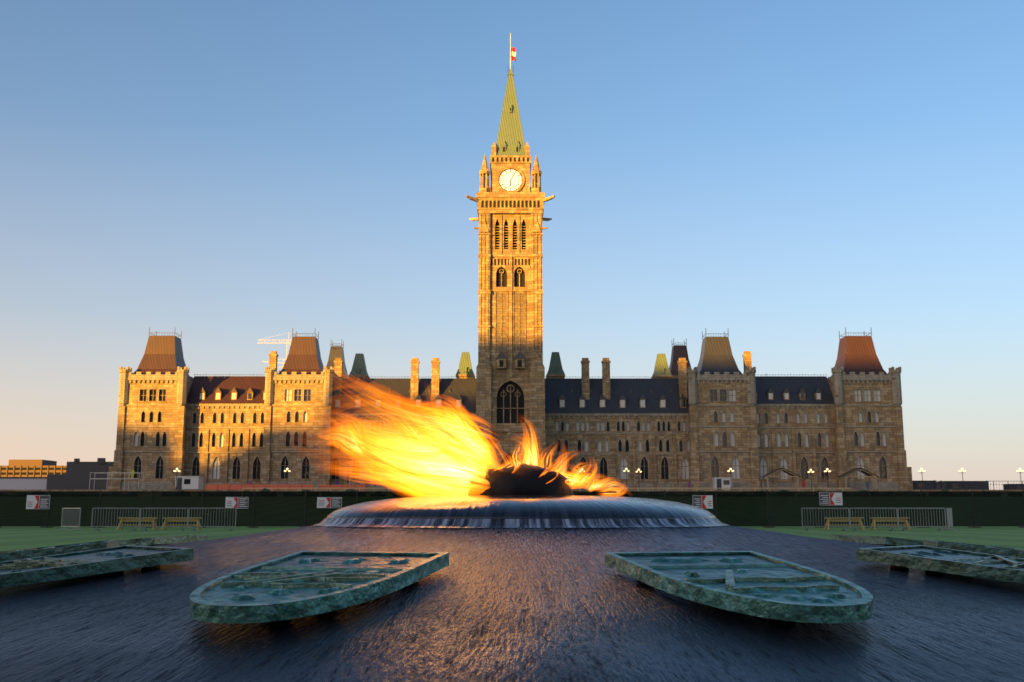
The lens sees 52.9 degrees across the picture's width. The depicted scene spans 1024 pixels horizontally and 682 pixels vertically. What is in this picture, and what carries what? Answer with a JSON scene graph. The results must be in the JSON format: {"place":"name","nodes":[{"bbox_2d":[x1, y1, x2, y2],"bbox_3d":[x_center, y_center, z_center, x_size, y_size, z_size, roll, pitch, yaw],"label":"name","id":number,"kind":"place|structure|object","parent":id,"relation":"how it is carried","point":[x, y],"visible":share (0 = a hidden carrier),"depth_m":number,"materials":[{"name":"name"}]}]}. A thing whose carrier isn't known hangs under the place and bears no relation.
{"place":"outdoors","nodes":[
{"label":"outdoors","id":0,"kind":"place"},
{"bbox_2d":[0,477,46,489],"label":"white hall","id":1,"kind":"structure","parent":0,"point":[23,483],"depth_m":202.88,"materials":[{"name":"grey"}]},
{"bbox_2d":[0,460,65,476],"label":"office block","id":2,"kind":"structure","parent":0,"point":[28,468],"depth_m":302.51,"materials":[{"name":"brown"}]},
{"bbox_2d":[89,472,143,489],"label":"scaffold platform","id":3,"kind":"structure","parent":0,"point":[107,478],"depth_m":178.92,"materials":[{"name":"silver metal"}]},
{"bbox_2d":[433,424,456,472],"bbox_3d":[-0.601,0.420,4.898,1.018,0.517,0.080,0,-9,0],"label":"flame","id":4,"kind":"object","parent":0,"point":[439,467],"visible":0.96,"depth_m":4.90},
{"bbox_2d":[441,427,456,449],"bbox_3d":[-0.566,0.419,5.078,0.935,0.446,0.080,0,-9,0],"label":"flame","id":5,"kind":"object","parent":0,"point":[450,433],"visible":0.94,"depth_m":5.04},
{"bbox_2d":[107,351,912,489],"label":"parliament walls","id":6,"kind":"structure","parent":0,"point":[841,461],"depth_m":188.38,"materials":[{"name":"beige stone"}]},
{"bbox_2d":[118,367,901,489],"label":"parliament trim","id":7,"kind":"structure","parent":6,"relation":"attached to","point":[839,378],"depth_m":188.42,"materials":[{"name":"beige stone"}]},
{"bbox_2d":[134,390,886,478],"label":"windows","id":8,"kind":"structure","parent":6,"relation":"in","point":[583,465],"depth_m":189.08,"materials":[{"name":"glass"}]},
{"bbox_2d":[133,336,887,403],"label":"mansard roofs","id":9,"kind":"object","parent":6,"relation":"on","point":[164,354],"visible":0.63,"depth_m":192.23,"materials":[{"name":"brown metal"}]},
{"bbox_2d":[149,327,871,378],"bbox_3d":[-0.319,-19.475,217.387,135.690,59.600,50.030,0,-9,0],"label":"parliament iron cresting","id":10,"kind":"object","parent":9,"relation":"on","point":[296,333],"visible":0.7,"depth_m":196.21,"materials":[{"name":"black metal"}]},
{"bbox_2d":[259,333,290,370],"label":"crane","id":11,"kind":"object","parent":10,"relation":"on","point":[286,351],"visible":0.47,"depth_m":223.59,"materials":[{"name":"silver metal"}]},
{"bbox_2d":[326,337,833,412],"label":"roof","id":12,"kind":"structure","parent":6,"relation":"on","point":[716,355],"depth_m":192.80,"materials":[{"name":"grey metal"}]},
{"bbox_2d":[481,108,539,467],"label":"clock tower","id":13,"kind":"structure","parent":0,"point":[509,458],"depth_m":186.40,"materials":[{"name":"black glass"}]},
{"bbox_2d":[0,490,1021,490],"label":"terrace","id":14,"kind":"structure","parent":0,"point":[452,490],"depth_m":175.09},
{"bbox_2d":[0,522,1023,681],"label":"fountain","id":15,"kind":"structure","parent":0,"point":[522,603],"depth_m":2.36,"materials":[{"name":"stone"}]},
{"bbox_2d":[0,539,119,561],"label":"shield","id":16,"kind":"object","parent":15,"relation":"on","point":[10,555],"visible":0.81,"depth_m":4.08,"materials":[{"name":"green metal"}]},
{"bbox_2d":[0,545,193,587],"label":"shield","id":17,"kind":"object","parent":15,"relation":"on","point":[62,566],"visible":0.99,"depth_m":3.25,"materials":[{"name":"green metal"}]},
{"bbox_2d":[119,535,207,545],"bbox_3d":[-2.094,1.079,5.364,0.849,0.134,0.480,-3,-10,15],"label":"shield","id":18,"kind":"object","parent":15,"relation":"on","point":[156,541],"visible":0.22,"depth_m":5.11,"materials":[{"name":"green metal"}]},
{"bbox_2d":[190,551,448,622],"bbox_3d":[-0.527,0.635,2.697,0.480,0.134,0.849,-3,-10,15],"label":"shield","id":19,"kind":"object","parent":15,"relation":"on","point":[298,584],"visible":1,"depth_m":2.59,"materials":[{"name":"green metal"}]},
{"bbox_2d":[313,518,727,527],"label":"fountain water","id":20,"kind":"structure","parent":15,"relation":"on","point":[508,523],"depth_m":4.00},
{"bbox_2d":[605,551,872,622],"bbox_3d":[0.617,0.635,2.699,0.480,0.134,0.849,3,-10,-15],"label":"shield","id":21,"kind":"object","parent":15,"relation":"on","point":[752,583],"visible":1,"depth_m":2.60,"materials":[{"name":"green metal"}]},
{"bbox_2d":[831,535,922,545],"bbox_3d":[2.175,1.080,5.371,0.849,0.134,0.480,3,-10,-15],"label":"shield","id":22,"kind":"object","parent":15,"relation":"on","point":[884,541],"visible":0.24,"depth_m":5.11,"materials":[{"name":"green metal"}]},
{"bbox_2d":[856,545,1023,583],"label":"shield","id":23,"kind":"object","parent":15,"relation":"on","point":[977,565],"visible":0.99,"depth_m":3.29,"materials":[{"name":"green metal"}]},
{"bbox_2d":[923,539,1023,558],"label":"shield","id":24,"kind":"object","parent":15,"relation":"on","point":[1008,552],"visible":0.69,"depth_m":4.10,"materials":[{"name":"green metal"}]},
{"bbox_2d":[0,526,1023,550],"bbox_3d":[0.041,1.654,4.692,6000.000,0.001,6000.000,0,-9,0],"label":"lawn","id":25,"kind":"structure","parent":0,"point":[15,538],"depth_m":42.90,"materials":[{"name":"green plant"}]},
{"bbox_2d":[56,508,83,530],"bbox_3d":[-21.374,8.641,49.891,1.556,1.106,0.840,-7,-11,34],"label":"crowd barrier","id":26,"kind":"object","parent":25,"relation":"on","point":[71,517],"visible":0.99,"depth_m":49.86,"materials":[{"name":"silver metal"}]},
{"bbox_2d":[91,508,139,530],"bbox_3d":[-18.912,8.515,49.136,2.290,1.106,0.840,0,-9,0],"label":"crowd barrier","id":27,"kind":"object","parent":25,"relation":"on","point":[133,526],"visible":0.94,"depth_m":49.13,"materials":[{"name":"silver metal"}]},
{"bbox_2d":[116,517,157,529],"bbox_3d":[-18.641,9.109,51.268,1.900,0.637,0.683,0,-9,0],"label":"trestle bench","id":28,"kind":"object","parent":25,"relation":"on","point":[143,519],"visible":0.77,"depth_m":51.27,"materials":[{"name":"yellow wood"}]},
{"bbox_2d":[139,508,188,530],"bbox_3d":[-16.612,8.515,49.140,2.290,1.106,0.840,0,-9,0],"label":"crowd barrier","id":29,"kind":"object","parent":25,"relation":"on","point":[145,526],"visible":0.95,"depth_m":49.14,"materials":[{"name":"silver metal"}]},
{"bbox_2d":[161,517,201,529],"bbox_3d":[-16.441,9.110,51.271,1.900,0.637,0.683,0,-9,0],"label":"trestle bench","id":30,"kind":"object","parent":25,"relation":"on","point":[181,519],"visible":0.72,"depth_m":51.27,"materials":[{"name":"yellow wood"}]},
{"bbox_2d":[188,508,236,530],"bbox_3d":[-14.312,8.516,49.144,2.290,1.106,0.840,0,-9,0],"label":"crowd barrier","id":31,"kind":"object","parent":25,"relation":"on","point":[213,518],"visible":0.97,"depth_m":49.15,"materials":[{"name":"silver metal"}]},
{"bbox_2d":[0,490,1023,527],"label":"fence","id":32,"kind":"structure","parent":25,"relation":"on","point":[408,491],"depth_m":60.21,"materials":[{"name":"fabric"}]},
{"bbox_2d":[0,492,1023,525],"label":"fence screen","id":33,"kind":"object","parent":32,"relation":"attached to","point":[733,508],"visible":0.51,"depth_m":60.13,"materials":[{"name":"black fabric"}]},
{"bbox_2d":[26,495,49,508],"bbox_3d":[-27.656,9.405,60.089,1.364,0.802,0.028,0,-9,0],"label":"fence notice","id":34,"kind":"object","parent":33,"relation":"attached to","point":[37,501],"visible":1,"depth_m":60.08,"materials":[{"name":"white plastic"}]},
{"bbox_2d":[225,497,248,507],"bbox_3d":[-16.056,9.441,60.104,1.328,0.662,0.028,0,-9,0],"label":"fence notice","id":35,"kind":"object","parent":33,"relation":"attached to","point":[236,502],"visible":0.93,"depth_m":60.09,"materials":[{"name":"white plastic"}]},
{"bbox_2d":[317,497,341,507],"bbox_3d":[-10.656,9.436,60.114,1.450,0.617,0.028,0,-9,0],"label":"fence notice","id":36,"kind":"object","parent":33,"relation":"attached to","point":[329,502],"visible":1,"depth_m":60.10,"materials":[{"name":"white plastic"}]},
{"bbox_2d":[693,495,712,508],"bbox_3d":[11.144,9.405,60.158,1.166,0.762,0.028,0,-9,0],"label":"fence notice","id":37,"kind":"object","parent":33,"relation":"attached to","point":[703,501],"visible":0.91,"depth_m":60.15,"materials":[{"name":"white plastic"}]},
{"bbox_2d":[819,493,842,504],"bbox_3d":[18.644,9.233,60.200,1.341,0.729,0.028,0,-9,0],"label":"fence notice","id":38,"kind":"object","parent":33,"relation":"attached to","point":[830,498],"visible":1,"depth_m":60.19,"materials":[{"name":"white plastic"}]},
{"bbox_2d":[801,508,849,530],"bbox_3d":[14.988,8.524,49.194,2.290,1.106,0.840,0,-9,0],"label":"crowd barrier","id":39,"kind":"object","parent":25,"relation":"on","point":[824,518],"visible":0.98,"depth_m":49.20,"materials":[{"name":"silver metal"}]},
{"bbox_2d":[824,517,864,529],"bbox_3d":[16.559,9.119,51.328,1.900,0.637,0.683,0,-9,0],"label":"trestle bench","id":40,"kind":"object","parent":25,"relation":"on","point":[840,519],"visible":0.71,"depth_m":51.33,"materials":[{"name":"yellow wood"}]},
{"bbox_2d":[849,508,897,530],"bbox_3d":[17.288,8.525,49.198,2.290,1.106,0.840,0,-9,0],"label":"crowd barrier","id":41,"kind":"object","parent":25,"relation":"on","point":[872,518],"visible":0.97,"depth_m":49.21,"materials":[{"name":"silver metal"}]},
{"bbox_2d":[870,517,911,529],"bbox_3d":[18.859,9.120,51.332,1.900,0.637,0.683,0,-9,0],"label":"trestle bench","id":42,"kind":"object","parent":25,"relation":"on","point":[889,519],"visible":0.77,"depth_m":51.33,"materials":[{"name":"yellow wood"}]},
{"bbox_2d":[897,508,946,530],"bbox_3d":[19.588,8.526,49.202,2.290,1.106,0.840,0,-9,0],"label":"crowd barrier","id":43,"kind":"object","parent":25,"relation":"on","point":[940,526],"visible":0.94,"depth_m":49.21,"materials":[{"name":"silver metal"}]},
{"bbox_2d":[940,508,960,530],"bbox_3d":[21.212,8.640,49.888,0.840,1.106,1.655,-5,-11,29],"label":"crowd barrier","id":44,"kind":"object","parent":25,"relation":"on","point":[949,517],"visible":0.94,"depth_m":49.77,"materials":[{"name":"silver metal"}]},
{"bbox_2d":[0,0,1023,489],"label":"sky","id":45,"kind":"structure","parent":0,"point":[780,177],"materials":[{"name":"blue"}]},
{"label":"terrace paving","id":46,"kind":"structure","parent":0,"visible":0},
{"bbox_2d":[46,458,113,489],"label":"building","id":47,"kind":"structure","parent":46,"relation":"on","point":[76,476],"depth_m":199.32,"materials":[{"name":"grey"}]},
{"bbox_2d":[174,468,179,489],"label":"lamp standard","id":48,"kind":"object","parent":46,"relation":"on","point":[176,477],"visible":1,"depth_m":177.22,"materials":[{"name":"black metal"}]},
{"bbox_2d":[206,484,365,489],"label":"jersey barriers","id":49,"kind":"object","parent":46,"relation":"on","point":[224,486],"visible":0.92,"depth_m":176.00,"materials":[{"name":"orange"}]},
{"bbox_2d":[347,468,376,489],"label":"timber shelter","id":50,"kind":"object","parent":46,"relation":"on","point":[354,473],"visible":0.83,"depth_m":178.81,"materials":[{"name":"brown wood"}]},
{"bbox_2d":[409,469,448,489],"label":"timber shelter","id":51,"kind":"object","parent":46,"relation":"on","point":[413,476],"visible":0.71,"depth_m":176.76,"materials":[{"name":"brown"}]},
{"bbox_2d":[175,476,732,489],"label":"site cabins","id":52,"kind":"object","parent":46,"relation":"on","point":[190,482],"visible":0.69,"depth_m":180.52,"materials":[{"name":"grey metal"}]},
{"bbox_2d":[466,142,554,475],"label":"clock tower","id":53,"kind":"structure","parent":46,"relation":"on","point":[525,442],"depth_m":184.42,"materials":[{"name":"beige stone"}]},
{"bbox_2d":[349,69,671,375],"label":"spire roofs","id":54,"kind":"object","parent":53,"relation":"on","point":[510,138],"visible":0.83,"depth_m":195.95,"materials":[{"name":"green metal"}]},
{"bbox_2d":[510,33,510,68],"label":"tower flagpole","id":55,"kind":"object","parent":54,"relation":"on","point":[510,50],"visible":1,"depth_m":198.57,"materials":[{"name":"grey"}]},
{"bbox_2d":[511,47,515,60],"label":"flag","id":56,"kind":"object","parent":55,"relation":"attached to","point":[513,53],"visible":1,"depth_m":198.53,"materials":[{"name":"red fabric"}]},
{"bbox_2d":[496,293,524,350],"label":"wall panels","id":57,"kind":"object","parent":53,"relation":"in","point":[504,318],"visible":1,"depth_m":184.57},
{"bbox_2d":[499,169,521,190],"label":"clock face","id":58,"kind":"object","parent":53,"relation":"attached to","point":[510,179],"visible":1,"depth_m":189.47},
{"bbox_2d":[623,468,628,489],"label":"lamp standard","id":59,"kind":"object","parent":46,"relation":"on","point":[626,476],"visible":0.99,"depth_m":177.38,"materials":[{"name":"black metal"}]},
{"bbox_2d":[759,467,800,489],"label":"entrance canopy","id":60,"kind":"object","parent":46,"relation":"on","point":[782,469],"visible":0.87,"depth_m":178.02,"materials":[{"name":"brown"}]},
{"bbox_2d":[838,467,878,489],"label":"timber shelter","id":61,"kind":"object","parent":46,"relation":"on","point":[866,472],"visible":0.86,"depth_m":178.13,"materials":[{"name":"brown wood"}]},
{"bbox_2d":[918,468,924,489],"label":"lamp standard","id":62,"kind":"object","parent":46,"relation":"on","point":[922,478],"visible":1,"depth_m":177.38,"materials":[{"name":"black metal"}]},
{"bbox_2d":[959,468,965,489],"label":"lamp standard","id":63,"kind":"object","parent":46,"relation":"on","point":[962,470],"visible":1,"depth_m":177.62,"materials":[{"name":"white metal"}]},
{"bbox_2d":[912,481,1023,489],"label":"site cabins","id":64,"kind":"object","parent":46,"relation":"on","point":[927,485],"visible":0.44,"depth_m":212.92,"materials":[{"name":"grey metal"}]},
{"bbox_2d":[935,481,1023,489],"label":"terrace railing","id":65,"kind":"object","parent":46,"relation":"on","point":[993,484],"visible":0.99,"depth_m":176.87,"materials":[{"name":"black metal"}]},
{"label":"lawn slope","id":66,"kind":"structure","parent":0,"visible":0},
{"bbox_2d":[242,488,850,490],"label":"terrace timber rail","id":67,"kind":"object","parent":66,"relation":"on","point":[572,488],"visible":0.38,"depth_m":169.16,"materials":[{"name":"beige"}]},
{"bbox_2d":[177,488,985,490],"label":"hedge terrace","id":68,"kind":"structure","parent":66,"relation":"on","point":[264,489],"depth_m":161.96,"materials":[{"name":"green plant"}]},
{"bbox_3d":[-0.179,0.598,4.868,0.495,0.280,0.360,20,-9,3],"label":"flame","id":69,"kind":"object","parent":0,"visible":0},
{"bbox_2d":[422,444,439,475],"bbox_3d":[-0.629,0.535,5.011,0.915,0.335,0.080,0,-9,0],"label":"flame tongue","id":70,"kind":"object","parent":69,"relation":"on","point":[434,451],"visible":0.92,"depth_m":5.03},
{"bbox_3d":[-0.509,0.549,4.875,0.799,0.400,0.400,14,-9,2],"label":"flame","id":71,"kind":"object","parent":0,"visible":0},
{"bbox_2d":[444,441,459,456],"bbox_3d":[-0.413,0.436,4.825,0.516,0.324,0.080,0,-9,0],"label":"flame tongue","id":72,"kind":"object","parent":71,"relation":"on","point":[449,451],"visible":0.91,"depth_m":4.81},
{"bbox_2d":[469,441,486,461],"bbox_3d":[-0.248,0.417,4.796,0.365,0.354,0.080,0,-9,0],"label":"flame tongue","id":73,"kind":"object","parent":71,"relation":"on","point":[471,458],"visible":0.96,"depth_m":4.79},
{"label":"flame tongue","id":74,"kind":"object","parent":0,"visible":0},
{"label":"flame tongue","id":75,"kind":"object","parent":74,"relation":"on","visible":0},
{"bbox_2d":[468,438,482,455],"bbox_3d":[-0.249,0.442,4.823,0.399,0.329,0.080,0,-9,0],"label":"flame","id":76,"kind":"object","parent":75,"relation":"on","point":[472,450],"visible":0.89,"depth_m":4.83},
{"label":"fountain curb","id":77,"kind":"structure","parent":0,"visible":0},
{"bbox_3d":[0.041,1.098,4.785,1.580,0.526,1.580,0,-9,0],"label":"fountain drum","id":78,"kind":"object","parent":77,"relation":"on","visible":0},
{"bbox_2d":[326,495,716,522],"bbox_3d":[0.041,0.787,4.837,1.804,0.118,1.804,0,-9,0],"label":"fountain","id":79,"kind":"object","parent":78,"relation":"on","point":[496,508],"visible":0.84,"depth_m":4.12,"materials":[{"name":"liquid"}]},
{"bbox_2d":[436,479,445,490],"bbox_3d":[-0.522,0.638,4.816,0.790,0.160,0.080,0,-9,0],"label":"flame","id":80,"kind":"object","parent":79,"relation":"on","point":[443,482],"visible":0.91,"depth_m":4.84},
{"bbox_2d":[452,469,462,484],"bbox_3d":[-0.514,0.635,4.892,0.934,0.302,0.080,0,-9,0],"label":"flame","id":81,"kind":"object","parent":79,"relation":"on","point":[453,473],"visible":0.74,"depth_m":4.89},
{"bbox_2d":[453,475,465,495],"bbox_3d":[-0.474,0.622,4.876,0.863,0.347,0.080,0,-9,0],"label":"flame","id":82,"kind":"object","parent":79,"relation":"on","point":[458,492],"visible":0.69,"depth_m":4.84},
{"bbox_2d":[454,451,471,488],"bbox_3d":[-0.475,0.532,4.706,0.901,0.368,0.080,0,-9,0],"label":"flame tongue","id":83,"kind":"object","parent":79,"relation":"on","point":[462,464],"visible":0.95,"depth_m":4.70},
{"bbox_2d":[461,442,472,455],"bbox_3d":[-0.473,0.484,4.729,0.889,0.394,0.080,0,-9,0],"label":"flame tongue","id":84,"kind":"object","parent":83,"relation":"on","point":[467,445],"visible":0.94,"depth_m":4.75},
{"bbox_2d":[464,438,482,464],"bbox_3d":[-0.348,0.419,4.740,0.658,0.433,0.080,0,-9,0],"label":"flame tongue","id":85,"kind":"object","parent":83,"relation":"on","point":[478,442],"visible":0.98,"depth_m":4.75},
{"bbox_2d":[457,426,469,436],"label":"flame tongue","id":86,"kind":"object","parent":85,"relation":"on","point":[459,434],"visible":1,"depth_m":4.72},
{"bbox_2d":[468,463,572,494],"bbox_3d":[0.042,0.676,4.855,0.498,0.205,0.482,0,-9,0],"label":"flame burner","id":87,"kind":"object","parent":79,"relation":"on","point":[520,479],"visible":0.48,"depth_m":4.66,"materials":[{"name":"black metal"}]},
{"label":"flame tongue","id":88,"kind":"object","parent":79,"relation":"on","visible":0},
{"bbox_2d":[417,445,434,471],"bbox_3d":[-0.612,0.460,4.764,0.945,0.453,0.080,0,-9,0],"label":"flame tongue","id":89,"kind":"object","parent":88,"relation":"on","point":[422,465],"visible":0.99,"depth_m":4.77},
{"bbox_2d":[438,446,449,461],"bbox_3d":[-0.397,0.440,4.750,0.482,0.310,0.080,0,-9,0],"label":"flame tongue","id":90,"kind":"object","parent":89,"relation":"on","point":[441,457],"visible":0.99,"depth_m":4.75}
]}

